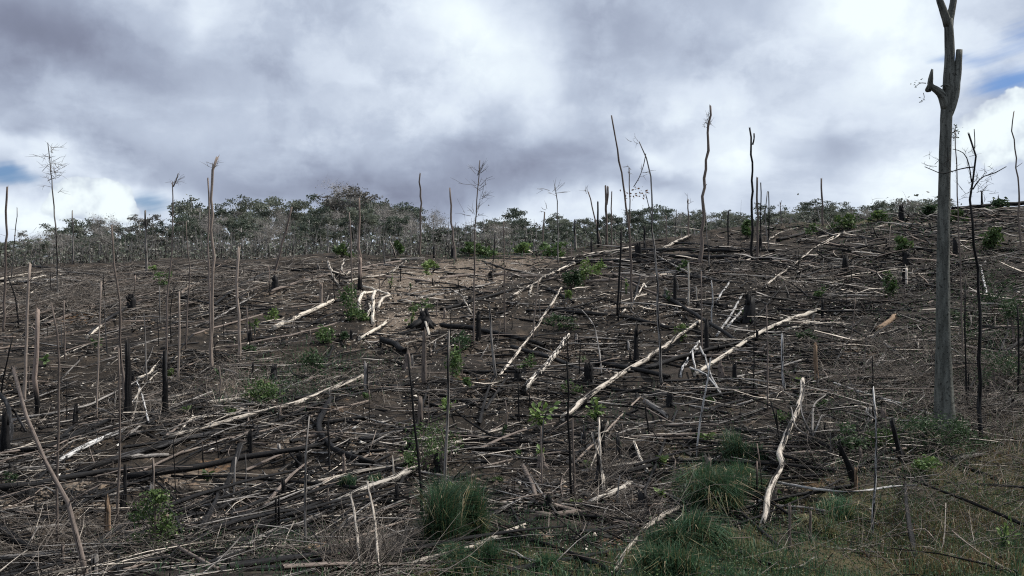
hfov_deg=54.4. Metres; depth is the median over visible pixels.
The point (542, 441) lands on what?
burnt stick
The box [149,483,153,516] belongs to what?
burnt stump
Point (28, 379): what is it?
burnt stick
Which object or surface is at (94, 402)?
fallen log
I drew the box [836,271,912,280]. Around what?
fallen log
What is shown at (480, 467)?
fallen log
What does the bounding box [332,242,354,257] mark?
leafy bush
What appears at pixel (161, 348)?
fallen log
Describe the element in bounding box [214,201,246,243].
forest tree
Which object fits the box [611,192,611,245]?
dead pole
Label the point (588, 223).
forest tree
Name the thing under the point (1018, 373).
dead pole
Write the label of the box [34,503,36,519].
burnt stump
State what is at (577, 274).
fallen log
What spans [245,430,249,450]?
burnt stump
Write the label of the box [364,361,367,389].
burnt stump
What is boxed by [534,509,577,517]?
fallen log
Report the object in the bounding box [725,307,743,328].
fallen log
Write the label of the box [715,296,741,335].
fallen log
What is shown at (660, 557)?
grass tussock
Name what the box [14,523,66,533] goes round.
fallen log
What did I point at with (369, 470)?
fallen log
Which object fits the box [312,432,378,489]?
fallen log
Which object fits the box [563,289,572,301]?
leafy bush
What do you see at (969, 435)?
leafy bush
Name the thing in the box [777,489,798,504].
broadleaf plant
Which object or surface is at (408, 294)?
fallen log
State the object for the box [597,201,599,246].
dead pole
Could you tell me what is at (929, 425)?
leafy bush
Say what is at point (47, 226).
forest tree
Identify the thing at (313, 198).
forest tree
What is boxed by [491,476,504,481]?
leafy bush
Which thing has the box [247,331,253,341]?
burnt stump
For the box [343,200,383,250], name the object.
forest tree
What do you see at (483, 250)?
leafy bush
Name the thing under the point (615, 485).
fallen log
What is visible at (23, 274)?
fallen log
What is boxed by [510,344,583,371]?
fallen log
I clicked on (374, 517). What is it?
fallen log
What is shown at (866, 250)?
fallen log
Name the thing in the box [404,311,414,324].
broadleaf plant
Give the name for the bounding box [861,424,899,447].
leafy bush
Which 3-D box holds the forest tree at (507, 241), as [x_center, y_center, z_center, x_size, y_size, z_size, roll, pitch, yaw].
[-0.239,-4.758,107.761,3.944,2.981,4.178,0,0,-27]
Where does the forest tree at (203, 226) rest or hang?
on the ground at (268, 468)
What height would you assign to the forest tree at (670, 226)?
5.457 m
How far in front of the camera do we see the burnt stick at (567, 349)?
33.92 m
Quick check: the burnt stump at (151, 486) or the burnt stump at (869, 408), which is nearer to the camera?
the burnt stump at (151, 486)
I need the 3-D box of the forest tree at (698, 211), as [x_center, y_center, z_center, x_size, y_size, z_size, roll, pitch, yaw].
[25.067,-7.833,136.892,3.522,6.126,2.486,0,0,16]
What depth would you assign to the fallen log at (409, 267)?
63.21 m
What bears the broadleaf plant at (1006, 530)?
on the ground at (268, 468)
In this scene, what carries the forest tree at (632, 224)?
on the ground at (268, 468)
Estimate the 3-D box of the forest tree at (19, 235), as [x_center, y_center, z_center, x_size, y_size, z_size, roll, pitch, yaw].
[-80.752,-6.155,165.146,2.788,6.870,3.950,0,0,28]
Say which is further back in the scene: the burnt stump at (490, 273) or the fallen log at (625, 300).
the burnt stump at (490, 273)
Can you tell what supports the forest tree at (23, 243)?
on the ground at (268, 468)
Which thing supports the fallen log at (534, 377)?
on the ground at (268, 468)
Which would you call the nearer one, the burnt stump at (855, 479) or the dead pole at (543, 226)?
the burnt stump at (855, 479)
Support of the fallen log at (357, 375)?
on the ground at (268, 468)
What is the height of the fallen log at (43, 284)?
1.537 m
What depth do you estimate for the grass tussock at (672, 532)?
14.53 m
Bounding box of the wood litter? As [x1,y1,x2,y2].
[0,209,1023,575]
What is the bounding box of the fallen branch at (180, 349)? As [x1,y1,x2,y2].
[167,334,193,368]
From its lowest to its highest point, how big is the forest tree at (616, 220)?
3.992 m
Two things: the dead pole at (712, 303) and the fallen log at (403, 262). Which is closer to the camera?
the dead pole at (712, 303)
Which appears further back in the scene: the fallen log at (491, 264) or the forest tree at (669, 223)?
the forest tree at (669, 223)
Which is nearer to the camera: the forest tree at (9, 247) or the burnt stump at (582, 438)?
the burnt stump at (582, 438)
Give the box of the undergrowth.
[0,191,961,267]
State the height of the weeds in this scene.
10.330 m
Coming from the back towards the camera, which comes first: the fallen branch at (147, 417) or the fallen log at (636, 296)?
the fallen log at (636, 296)
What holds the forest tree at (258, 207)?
on the ground at (268, 468)
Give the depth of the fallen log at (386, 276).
58.59 m
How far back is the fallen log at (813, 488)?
18.89 m
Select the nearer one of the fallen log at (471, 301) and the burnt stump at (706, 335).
the burnt stump at (706, 335)
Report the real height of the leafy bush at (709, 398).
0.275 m
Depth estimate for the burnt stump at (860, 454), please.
20.52 m
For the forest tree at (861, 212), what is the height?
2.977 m
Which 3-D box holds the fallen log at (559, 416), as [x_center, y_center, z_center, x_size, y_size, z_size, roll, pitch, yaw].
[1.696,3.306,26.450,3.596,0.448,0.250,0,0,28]
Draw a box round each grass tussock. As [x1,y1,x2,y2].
[333,472,358,488]
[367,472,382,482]
[402,468,494,549]
[413,466,518,544]
[426,541,493,575]
[428,530,524,574]
[528,544,574,575]
[612,536,717,575]
[618,514,714,556]
[653,447,782,522]
[663,496,751,548]
[665,456,723,490]
[697,424,767,465]
[704,454,782,495]
[775,511,855,543]
[799,484,870,525]
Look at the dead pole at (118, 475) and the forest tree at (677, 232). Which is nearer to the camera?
the dead pole at (118, 475)
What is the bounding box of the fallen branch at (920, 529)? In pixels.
[901,528,935,539]
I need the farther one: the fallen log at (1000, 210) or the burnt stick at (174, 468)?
the fallen log at (1000, 210)
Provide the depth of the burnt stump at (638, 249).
60.08 m
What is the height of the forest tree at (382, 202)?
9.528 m
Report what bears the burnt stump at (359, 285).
on the ground at (268, 468)
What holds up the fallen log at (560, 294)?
on the ground at (268, 468)
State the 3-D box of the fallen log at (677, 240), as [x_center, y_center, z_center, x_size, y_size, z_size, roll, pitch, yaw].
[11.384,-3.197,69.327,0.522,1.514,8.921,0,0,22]
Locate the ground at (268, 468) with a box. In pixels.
[0,206,1023,575]
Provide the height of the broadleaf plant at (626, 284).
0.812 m
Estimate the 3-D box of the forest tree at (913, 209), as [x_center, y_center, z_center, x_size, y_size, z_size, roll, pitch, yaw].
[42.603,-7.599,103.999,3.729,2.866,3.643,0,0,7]
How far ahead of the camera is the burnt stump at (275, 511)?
17.74 m
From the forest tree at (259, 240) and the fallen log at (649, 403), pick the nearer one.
the fallen log at (649, 403)
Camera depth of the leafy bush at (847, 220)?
67.94 m
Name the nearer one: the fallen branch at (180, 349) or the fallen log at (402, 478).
the fallen log at (402, 478)
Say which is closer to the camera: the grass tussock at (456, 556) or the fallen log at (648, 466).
the grass tussock at (456, 556)
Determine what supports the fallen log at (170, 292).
on the ground at (268, 468)
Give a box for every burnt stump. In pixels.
[0,406,13,453]
[8,488,35,503]
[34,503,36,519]
[61,543,64,567]
[71,403,77,427]
[90,550,98,572]
[104,495,110,538]
[120,491,125,512]
[123,337,132,421]
[123,464,128,504]
[125,294,136,310]
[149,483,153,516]
[152,464,154,486]
[162,348,168,411]
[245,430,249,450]
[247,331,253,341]
[249,429,252,452]
[269,364,277,380]
[270,274,279,289]
[275,498,276,524]
[278,495,279,524]
[281,477,285,497]
[295,451,304,467]
[318,280,323,304]
[342,453,345,473]
[357,255,361,289]
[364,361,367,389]
[392,484,398,501]
[400,347,411,369]
[405,307,437,328]
[406,439,414,452]
[411,355,414,367]
[417,395,423,430]
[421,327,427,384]
[433,451,443,472]
[448,246,453,258]
[475,310,480,340]
[488,271,493,280]
[513,367,523,381]
[536,453,548,468]
[537,493,551,511]
[574,333,577,342]
[577,432,587,444]
[581,360,594,382]
[595,454,608,486]
[598,419,605,453]
[614,433,620,459]
[624,340,630,349]
[629,321,638,362]
[631,449,637,460]
[632,241,641,258]
[637,486,653,512]
[643,226,645,247]
[666,389,675,407]
[673,272,676,303]
[703,317,710,358]
[704,453,710,467]
[718,359,726,377]
[732,291,757,323]
[732,361,740,379]
[755,233,762,251]
[761,481,780,513]
[788,503,790,551]
[809,509,811,539]
[821,299,823,318]
[835,438,859,489]
[838,253,848,275]
[854,466,858,492]
[858,447,862,467]
[865,402,877,422]
[878,406,887,426]
[897,203,909,221]
[898,247,916,267]
[901,264,907,285]
[951,237,958,256]
[1008,396,1014,405]
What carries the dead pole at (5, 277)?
on the ground at (268, 468)
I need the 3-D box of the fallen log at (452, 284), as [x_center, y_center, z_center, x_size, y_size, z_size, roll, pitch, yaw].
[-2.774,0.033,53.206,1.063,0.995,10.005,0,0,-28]
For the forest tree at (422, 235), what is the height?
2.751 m
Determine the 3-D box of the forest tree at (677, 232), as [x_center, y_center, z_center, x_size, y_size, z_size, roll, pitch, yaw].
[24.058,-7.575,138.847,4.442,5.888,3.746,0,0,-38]
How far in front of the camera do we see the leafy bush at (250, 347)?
38.32 m
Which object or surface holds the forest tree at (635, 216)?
on the ground at (268, 468)
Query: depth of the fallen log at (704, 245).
64.54 m
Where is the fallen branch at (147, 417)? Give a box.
[136,381,149,421]
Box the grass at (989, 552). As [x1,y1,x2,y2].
[1,216,1023,575]
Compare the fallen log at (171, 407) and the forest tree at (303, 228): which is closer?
the fallen log at (171, 407)
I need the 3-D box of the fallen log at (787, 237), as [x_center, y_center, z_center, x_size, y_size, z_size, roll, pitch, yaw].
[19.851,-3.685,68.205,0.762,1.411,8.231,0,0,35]
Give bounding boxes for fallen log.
[0,269,61,278]
[0,278,110,314]
[0,280,41,283]
[0,281,105,318]
[0,336,103,352]
[0,345,28,348]
[0,465,65,472]
[0,466,132,491]
[0,524,43,550]
[0,524,183,560]
[1,301,98,315]
[2,291,54,298]
[6,323,32,337]
[6,499,115,516]
[7,418,110,451]
[9,300,109,324]
[12,368,160,420]
[14,278,111,287]
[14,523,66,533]
[21,471,73,479]
[22,555,90,564]
[27,265,72,270]
[29,274,61,296]
[37,485,116,517]
[38,421,84,429]
[43,299,141,325]
[58,269,114,276]
[59,427,126,463]
[60,344,89,357]
[74,428,222,471]
[82,438,219,503]
[85,325,101,337]
[86,278,210,334]
[107,485,156,496]
[115,285,206,293]
[118,391,211,441]
[122,436,341,479]
[124,453,168,460]
[130,293,256,347]
[136,365,156,379]
[138,406,202,413]
[138,450,184,471]
[146,273,271,278]
[147,284,265,330]
[154,409,239,422]
[160,337,198,349]
[162,374,363,439]
[166,540,220,570]
[171,472,238,478]
[172,297,232,316]
[177,400,368,455]
[181,296,305,310]
[187,391,304,424]
[191,313,262,334]
[194,359,361,366]
[206,396,249,404]
[207,269,273,309]
[213,332,246,337]
[213,512,325,565]
[215,264,270,274]
[221,442,242,500]
[226,317,353,346]
[229,294,321,303]
[243,478,365,491]
[246,462,402,494]
[258,265,335,269]
[267,355,403,395]
[269,260,401,292]
[271,295,334,330]
[282,269,348,278]
[287,383,409,414]
[296,454,390,494]
[298,263,392,275]
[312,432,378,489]
[316,396,374,466]
[322,415,375,425]
[328,479,429,509]
[331,456,422,508]
[333,295,359,302]
[341,269,484,281]
[343,514,426,542]
[345,372,517,444]
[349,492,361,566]
[351,505,428,526]
[358,319,388,340]
[358,426,412,440]
[365,275,433,282]
[365,440,466,452]
[366,289,429,312]
[366,480,379,567]
[379,337,406,353]
[383,257,424,261]
[383,264,492,281]
[386,473,484,494]
[388,260,406,272]
[390,420,523,462]
[397,282,495,301]
[398,381,429,492]
[400,423,456,451]
[400,523,527,570]
[410,305,470,313]
[415,280,492,297]
[416,303,494,313]
[422,309,429,335]
[430,289,471,314]
[435,459,471,484]
[439,288,513,309]
[439,323,500,336]
[440,273,527,278]
[460,446,580,454]
[463,370,544,373]
[470,315,552,325]
[474,450,582,469]
[476,276,563,295]
[479,268,515,269]
[481,258,529,273]
[490,287,561,387]
[491,501,581,506]
[492,330,546,347]
[505,273,586,279]
[510,254,582,296]
[510,272,550,287]
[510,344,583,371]
[513,273,634,276]
[515,408,637,419]
[521,464,538,501]
[522,333,569,391]
[526,296,606,311]
[527,272,578,286]
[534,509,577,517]
[547,288,574,302]
[549,309,673,329]
[555,246,633,258]
[557,326,613,333]
[560,320,702,420]
[571,397,639,466]
[575,259,697,264]
[580,385,653,406]
[580,461,701,472]
[582,463,653,488]
[586,276,668,282]
[587,479,637,504]
[588,359,662,361]
[590,359,670,378]
[591,292,646,309]
[594,403,643,418]
[596,415,724,442]
[599,477,631,494]
[611,271,650,285]
[611,389,695,397]
[611,504,679,574]
[612,273,663,297]
[621,283,644,314]
[629,275,640,308]
[629,410,677,527]
[631,253,787,259]
[633,441,648,471]
[639,337,755,368]
[641,248,775,251]
[641,268,718,278]
[643,398,668,418]
[643,465,740,527]
[646,408,701,431]
[655,469,719,473]
[657,256,726,280]
[657,406,771,436]
[657,486,695,515]
[662,234,691,247]
[662,294,761,350]
[662,351,768,357]
[663,439,711,451]
[669,242,748,251]
[671,270,752,284]
[671,297,727,306]
[678,271,921,297]
[679,353,784,359]
[692,367,776,387]
[693,308,819,375]
[704,358,806,383]
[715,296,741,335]
[716,282,729,300]
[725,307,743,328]
[728,478,843,526]
[734,427,796,434]
[736,366,827,405]
[748,271,804,329]
[758,425,835,439]
[759,377,812,528]
[764,236,833,286]
[766,227,797,241]
[772,258,834,285]
[776,229,810,241]
[777,308,911,311]
[778,481,916,493]
[782,447,906,455]
[786,403,848,407]
[796,224,887,241]
[805,436,864,454]
[807,379,899,399]
[810,356,871,376]
[817,231,862,238]
[820,229,846,245]
[829,242,894,255]
[833,382,930,413]
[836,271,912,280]
[837,329,886,345]
[838,264,929,281]
[847,230,884,240]
[867,431,907,461]
[874,314,895,331]
[875,367,933,382]
[882,341,931,384]
[886,255,980,318]
[899,434,1004,444]
[939,356,991,432]
[948,452,981,461]
[951,201,1023,209]
[963,209,1023,210]
[979,265,987,297]
[985,337,1022,366]
[987,324,1009,390]
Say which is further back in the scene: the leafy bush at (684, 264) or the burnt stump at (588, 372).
the leafy bush at (684, 264)
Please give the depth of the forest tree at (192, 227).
109.04 m
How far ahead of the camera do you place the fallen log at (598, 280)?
53.91 m
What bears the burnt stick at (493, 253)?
on the ground at (268, 468)
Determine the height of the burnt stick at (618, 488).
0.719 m
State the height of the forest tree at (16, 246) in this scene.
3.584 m
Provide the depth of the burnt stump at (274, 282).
53.41 m
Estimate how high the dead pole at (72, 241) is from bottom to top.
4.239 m
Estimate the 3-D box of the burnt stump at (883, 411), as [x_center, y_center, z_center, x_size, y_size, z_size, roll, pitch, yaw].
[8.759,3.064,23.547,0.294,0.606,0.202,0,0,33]
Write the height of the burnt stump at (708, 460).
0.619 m
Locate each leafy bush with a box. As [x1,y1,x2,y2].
[3,471,18,482]
[125,488,185,548]
[148,265,156,272]
[153,271,171,286]
[167,368,173,375]
[223,407,236,415]
[240,377,290,401]
[241,344,256,350]
[264,306,278,323]
[297,348,326,375]
[312,324,335,342]
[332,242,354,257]
[337,282,364,320]
[339,331,349,341]
[347,306,369,320]
[363,392,368,399]
[394,240,404,254]
[396,422,449,469]
[408,298,434,311]
[420,416,464,461]
[421,261,431,274]
[425,259,439,268]
[444,344,465,379]
[450,330,474,350]
[456,241,475,255]
[462,377,473,387]
[468,242,498,256]
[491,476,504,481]
[511,241,533,254]
[517,352,536,368]
[537,241,567,256]
[543,312,578,329]
[560,267,583,289]
[561,379,583,393]
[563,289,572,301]
[577,257,592,284]
[591,258,606,275]
[673,323,688,340]
[676,259,690,271]
[705,396,714,404]
[740,218,750,237]
[773,410,790,421]
[795,328,818,342]
[804,223,819,235]
[813,285,827,298]
[816,399,827,407]
[826,213,859,231]
[831,421,872,450]
[860,209,888,223]
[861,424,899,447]
[881,270,898,299]
[882,409,986,455]
[893,234,913,252]
[909,454,943,478]
[918,203,937,216]
[939,419,1002,449]
[950,209,969,221]
[953,311,975,343]
[971,347,1023,387]
[974,268,1023,306]
[978,226,1005,250]
[985,197,1009,208]
[995,296,1023,343]
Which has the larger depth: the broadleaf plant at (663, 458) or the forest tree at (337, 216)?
the forest tree at (337, 216)
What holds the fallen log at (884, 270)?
on the ground at (268, 468)
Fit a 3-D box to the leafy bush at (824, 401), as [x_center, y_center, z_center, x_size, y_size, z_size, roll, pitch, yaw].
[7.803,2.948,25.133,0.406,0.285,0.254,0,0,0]
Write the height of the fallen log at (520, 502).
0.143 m
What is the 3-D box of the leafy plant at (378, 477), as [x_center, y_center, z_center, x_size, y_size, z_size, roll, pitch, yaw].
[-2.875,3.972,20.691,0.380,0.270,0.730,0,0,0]
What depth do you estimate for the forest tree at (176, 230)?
105.43 m
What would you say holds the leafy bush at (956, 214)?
on the ground at (268, 468)
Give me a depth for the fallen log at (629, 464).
21.20 m
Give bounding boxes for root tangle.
[0,392,26,457]
[326,258,350,286]
[357,285,391,324]
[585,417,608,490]
[679,340,720,392]
[790,387,836,439]
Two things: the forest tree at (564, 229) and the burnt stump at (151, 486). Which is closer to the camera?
the burnt stump at (151, 486)
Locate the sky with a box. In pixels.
[0,0,1023,256]
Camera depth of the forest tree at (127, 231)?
161.46 m
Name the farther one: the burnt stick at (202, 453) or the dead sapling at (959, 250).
the dead sapling at (959, 250)
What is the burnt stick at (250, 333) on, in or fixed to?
on the ground at (268, 468)
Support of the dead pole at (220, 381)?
on the ground at (268, 468)
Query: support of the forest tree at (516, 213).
on the ground at (268, 468)
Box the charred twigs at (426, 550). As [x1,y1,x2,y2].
[0,210,1023,575]
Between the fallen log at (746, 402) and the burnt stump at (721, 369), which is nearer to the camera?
the fallen log at (746, 402)
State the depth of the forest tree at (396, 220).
88.33 m
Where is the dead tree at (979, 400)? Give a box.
[921,129,1006,438]
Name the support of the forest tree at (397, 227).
on the ground at (268, 468)
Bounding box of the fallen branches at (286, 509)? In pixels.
[0,201,1023,575]
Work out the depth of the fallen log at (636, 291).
48.87 m
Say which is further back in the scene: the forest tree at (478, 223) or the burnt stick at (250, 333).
the forest tree at (478, 223)
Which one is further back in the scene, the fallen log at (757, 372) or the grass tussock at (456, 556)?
the fallen log at (757, 372)
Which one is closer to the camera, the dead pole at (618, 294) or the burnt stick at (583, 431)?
the burnt stick at (583, 431)
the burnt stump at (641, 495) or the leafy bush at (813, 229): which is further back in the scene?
the leafy bush at (813, 229)
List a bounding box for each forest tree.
[0,241,19,261]
[0,243,12,257]
[7,241,23,256]
[15,231,28,248]
[19,241,37,257]
[22,238,50,264]
[24,237,68,263]
[27,229,53,247]
[39,223,68,249]
[46,233,76,262]
[49,231,77,256]
[59,218,86,249]
[64,227,88,247]
[66,218,101,241]
[71,242,92,256]
[76,236,103,262]
[79,227,124,262]
[83,212,122,242]
[83,220,109,253]
[93,230,119,260]
[113,225,129,238]
[120,226,136,255]
[124,234,140,261]
[125,214,149,238]
[127,222,158,235]
[138,230,158,249]
[139,214,164,235]
[140,234,167,252]
[149,221,173,251]
[160,225,188,245]
[166,213,203,242]
[167,194,210,250]
[169,200,204,249]
[169,226,190,257]
[181,207,210,252]
[182,216,207,257]
[182,220,203,257]
[196,214,226,254]
[196,232,217,259]
[202,205,237,258]
[205,214,230,242]
[213,194,260,241]
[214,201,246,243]
[214,215,247,257]
[224,211,243,248]
[225,215,257,258]
[233,211,264,238]
[243,216,283,258]
[245,202,271,245]
[246,228,272,258]
[251,196,286,250]
[263,233,289,256]
[264,206,299,239]
[269,199,312,255]
[284,201,311,232]
[285,233,302,249]
[295,206,324,239]
[295,214,320,253]
[296,224,329,253]
[297,212,329,246]
[306,193,349,227]
[307,206,332,241]
[312,213,345,252]
[314,203,348,242]
[315,174,365,242]
[315,186,382,252]
[322,207,356,239]
[329,214,363,251]
[343,197,372,243]
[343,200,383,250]
[346,207,382,250]
[346,219,372,240]
[363,202,400,242]
[373,198,401,245]
[374,208,419,251]
[376,202,395,233]
[376,223,401,248]
[378,215,410,253]
[380,204,419,241]
[387,207,418,237]
[391,201,418,250]
[391,214,425,250]
[398,216,428,232]
[403,234,428,247]
[409,207,427,224]
[415,230,442,253]
[418,210,449,233]
[423,227,449,253]
[438,228,467,246]
[449,228,480,247]
[454,225,482,239]
[466,219,499,236]
[477,221,499,238]
[477,232,495,245]
[482,222,522,248]
[483,218,511,235]
[498,232,517,252]
[499,208,527,231]
[499,228,522,247]
[505,219,536,240]
[509,233,535,242]
[511,218,540,235]
[518,225,549,250]
[541,213,572,236]
[544,225,557,247]
[548,218,575,234]
[550,222,569,246]
[554,223,579,246]
[571,217,600,238]
[572,229,594,246]
[577,218,596,239]
[592,217,616,242]
[593,223,610,239]
[601,214,627,239]
[608,217,622,243]
[617,225,634,239]
[621,219,640,238]
[622,206,656,223]
[624,209,650,236]
[634,204,677,238]
[635,214,662,239]
[637,223,661,236]
[653,219,671,235]
[660,216,681,237]
[662,219,697,236]
[668,212,690,235]
[670,212,696,234]
[680,209,706,233]
[683,210,705,231]
[683,215,708,232]
[703,213,723,229]
[706,211,738,221]
[710,212,725,229]
[719,212,750,225]
[721,210,735,226]
[730,216,750,226]
[753,203,774,218]
[753,210,772,225]
[759,212,783,223]
[770,211,797,222]
[771,211,798,224]
[792,202,817,218]
[792,209,832,222]
[800,198,840,221]
[808,205,825,222]
[823,211,837,221]
[826,201,848,217]
[831,212,856,217]
[840,205,865,212]
[845,208,872,218]
[863,202,885,217]
[866,200,890,214]
[884,205,896,215]
[886,198,915,211]
[890,198,922,213]
[903,201,929,212]
[917,196,954,212]
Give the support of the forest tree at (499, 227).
on the ground at (268, 468)
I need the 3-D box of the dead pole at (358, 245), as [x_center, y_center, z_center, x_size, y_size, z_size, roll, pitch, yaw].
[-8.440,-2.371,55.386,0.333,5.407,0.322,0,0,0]
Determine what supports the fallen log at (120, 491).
on the ground at (268, 468)
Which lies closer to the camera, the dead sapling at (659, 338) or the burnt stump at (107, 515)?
the burnt stump at (107, 515)
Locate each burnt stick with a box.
[0,336,12,400]
[28,366,29,391]
[66,381,66,419]
[147,458,154,495]
[170,288,173,342]
[172,440,177,498]
[201,441,204,469]
[216,457,236,491]
[245,453,246,488]
[249,319,250,345]
[327,418,334,470]
[366,390,369,421]
[427,395,428,426]
[450,307,451,343]
[492,234,494,272]
[518,383,520,425]
[537,420,550,469]
[540,426,558,483]
[566,334,569,367]
[571,418,574,492]
[578,342,580,373]
[579,425,589,452]
[614,276,621,320]
[616,474,620,501]
[639,400,648,432]
[671,460,683,485]
[748,311,754,390]
[755,461,758,510]
[757,443,762,496]
[770,401,779,440]
[829,432,846,457]
[845,297,855,356]
[870,356,873,393]
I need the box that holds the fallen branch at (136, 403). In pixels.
[130,388,139,421]
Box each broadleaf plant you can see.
[39,354,49,366]
[91,337,102,347]
[179,405,190,411]
[201,469,214,480]
[248,317,259,333]
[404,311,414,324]
[438,396,455,412]
[501,424,507,434]
[527,401,560,427]
[535,444,544,457]
[582,397,605,421]
[625,278,628,293]
[653,487,665,500]
[657,454,668,465]
[666,289,672,301]
[696,432,715,439]
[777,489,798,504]
[996,515,1020,549]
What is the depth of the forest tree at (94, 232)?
86.49 m
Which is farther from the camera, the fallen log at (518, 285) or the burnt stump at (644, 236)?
the burnt stump at (644, 236)
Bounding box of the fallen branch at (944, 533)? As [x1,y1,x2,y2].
[898,503,946,550]
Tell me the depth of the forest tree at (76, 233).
161.04 m
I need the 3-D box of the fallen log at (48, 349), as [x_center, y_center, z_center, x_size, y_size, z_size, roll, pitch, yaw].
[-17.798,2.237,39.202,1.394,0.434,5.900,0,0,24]
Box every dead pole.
[2,187,9,331]
[7,276,19,327]
[11,210,17,277]
[12,366,101,574]
[22,263,35,402]
[32,302,40,417]
[45,302,59,544]
[63,300,65,359]
[72,210,73,263]
[95,281,101,419]
[98,225,124,408]
[104,301,107,352]
[116,347,129,525]
[144,210,147,269]
[144,312,147,385]
[159,286,160,321]
[177,291,180,380]
[183,221,189,348]
[205,156,221,367]
[207,178,213,370]
[217,365,222,397]
[235,245,244,359]
[246,307,247,339]
[274,207,292,273]
[304,416,315,544]
[349,212,353,304]
[357,198,362,288]
[407,354,422,518]
[419,173,421,256]
[443,330,451,490]
[449,188,456,260]
[488,303,496,376]
[503,221,505,332]
[532,281,538,339]
[541,203,546,251]
[566,359,571,497]
[573,219,576,249]
[584,186,600,244]
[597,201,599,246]
[605,185,608,244]
[611,115,632,305]
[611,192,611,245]
[616,229,621,315]
[628,168,630,224]
[687,198,690,239]
[687,262,689,305]
[696,358,710,456]
[698,104,712,263]
[701,271,702,359]
[704,203,709,266]
[711,280,713,327]
[727,211,728,248]
[749,128,754,260]
[756,177,758,260]
[760,182,761,234]
[765,191,768,247]
[766,304,768,410]
[768,191,769,240]
[781,333,785,388]
[813,342,818,380]
[820,178,823,226]
[866,386,879,537]
[889,418,903,468]
[964,280,967,405]
[1011,111,1021,246]
[1017,306,1019,392]
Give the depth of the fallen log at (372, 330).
41.70 m
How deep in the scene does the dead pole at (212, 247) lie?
35.22 m
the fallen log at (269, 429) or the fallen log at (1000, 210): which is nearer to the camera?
the fallen log at (269, 429)
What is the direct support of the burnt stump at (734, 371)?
on the ground at (268, 468)
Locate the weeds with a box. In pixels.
[70,214,1023,575]
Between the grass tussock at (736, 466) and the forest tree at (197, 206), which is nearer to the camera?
the grass tussock at (736, 466)
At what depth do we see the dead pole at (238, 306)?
36.44 m
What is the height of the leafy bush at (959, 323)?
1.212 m
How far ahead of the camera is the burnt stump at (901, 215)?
69.44 m
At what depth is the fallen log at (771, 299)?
42.45 m
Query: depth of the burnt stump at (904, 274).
45.44 m
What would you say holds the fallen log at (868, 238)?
on the ground at (268, 468)
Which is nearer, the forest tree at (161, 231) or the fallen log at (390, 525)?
the fallen log at (390, 525)
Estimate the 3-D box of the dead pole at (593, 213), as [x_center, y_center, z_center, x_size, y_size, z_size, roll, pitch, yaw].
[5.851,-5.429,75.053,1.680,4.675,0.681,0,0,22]
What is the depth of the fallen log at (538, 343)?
39.24 m
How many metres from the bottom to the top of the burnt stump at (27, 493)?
0.383 m
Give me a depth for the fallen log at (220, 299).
54.14 m
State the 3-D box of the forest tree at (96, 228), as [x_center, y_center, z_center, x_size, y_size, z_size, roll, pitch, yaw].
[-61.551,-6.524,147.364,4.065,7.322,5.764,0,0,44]
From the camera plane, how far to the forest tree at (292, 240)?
107.30 m
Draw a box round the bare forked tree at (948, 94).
[910,0,962,432]
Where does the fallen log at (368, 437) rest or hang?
on the ground at (268, 468)
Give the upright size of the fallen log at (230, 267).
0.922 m
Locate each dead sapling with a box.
[29,141,67,291]
[165,173,183,353]
[452,158,493,344]
[537,180,569,263]
[620,136,662,386]
[953,125,963,355]
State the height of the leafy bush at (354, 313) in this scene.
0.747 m
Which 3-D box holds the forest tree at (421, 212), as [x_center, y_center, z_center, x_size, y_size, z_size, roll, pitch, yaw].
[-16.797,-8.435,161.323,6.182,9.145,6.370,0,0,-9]
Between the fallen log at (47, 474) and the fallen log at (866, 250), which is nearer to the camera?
the fallen log at (47, 474)
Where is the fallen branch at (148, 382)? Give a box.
[132,372,192,403]
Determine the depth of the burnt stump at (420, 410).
25.35 m
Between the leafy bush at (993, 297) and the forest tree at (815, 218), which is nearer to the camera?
the leafy bush at (993, 297)
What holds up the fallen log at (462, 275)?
on the ground at (268, 468)
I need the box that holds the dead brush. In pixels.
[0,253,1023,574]
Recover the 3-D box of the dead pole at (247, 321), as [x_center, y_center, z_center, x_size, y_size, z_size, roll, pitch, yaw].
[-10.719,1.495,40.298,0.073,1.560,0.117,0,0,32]
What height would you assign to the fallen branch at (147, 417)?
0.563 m
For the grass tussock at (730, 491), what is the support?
on the ground at (268, 468)
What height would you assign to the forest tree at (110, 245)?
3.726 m
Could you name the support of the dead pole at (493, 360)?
on the ground at (268, 468)
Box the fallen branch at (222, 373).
[199,369,242,386]
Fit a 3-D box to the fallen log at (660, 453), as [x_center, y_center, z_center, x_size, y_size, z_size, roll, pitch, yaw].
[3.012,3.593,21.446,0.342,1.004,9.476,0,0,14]
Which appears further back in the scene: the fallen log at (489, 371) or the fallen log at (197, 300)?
the fallen log at (197, 300)
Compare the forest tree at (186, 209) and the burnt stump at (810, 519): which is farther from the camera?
the forest tree at (186, 209)
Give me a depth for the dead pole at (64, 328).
35.91 m
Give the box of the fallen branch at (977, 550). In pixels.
[952,530,1011,571]
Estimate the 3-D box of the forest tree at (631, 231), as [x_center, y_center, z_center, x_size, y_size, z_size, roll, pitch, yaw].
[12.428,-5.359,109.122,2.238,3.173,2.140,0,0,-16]
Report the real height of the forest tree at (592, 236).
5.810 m
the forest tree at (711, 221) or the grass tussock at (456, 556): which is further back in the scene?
the forest tree at (711, 221)
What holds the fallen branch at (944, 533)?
on the ground at (268, 468)
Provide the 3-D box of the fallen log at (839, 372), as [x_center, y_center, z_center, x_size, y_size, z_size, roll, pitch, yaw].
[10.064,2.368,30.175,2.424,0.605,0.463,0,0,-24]
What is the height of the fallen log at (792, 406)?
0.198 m

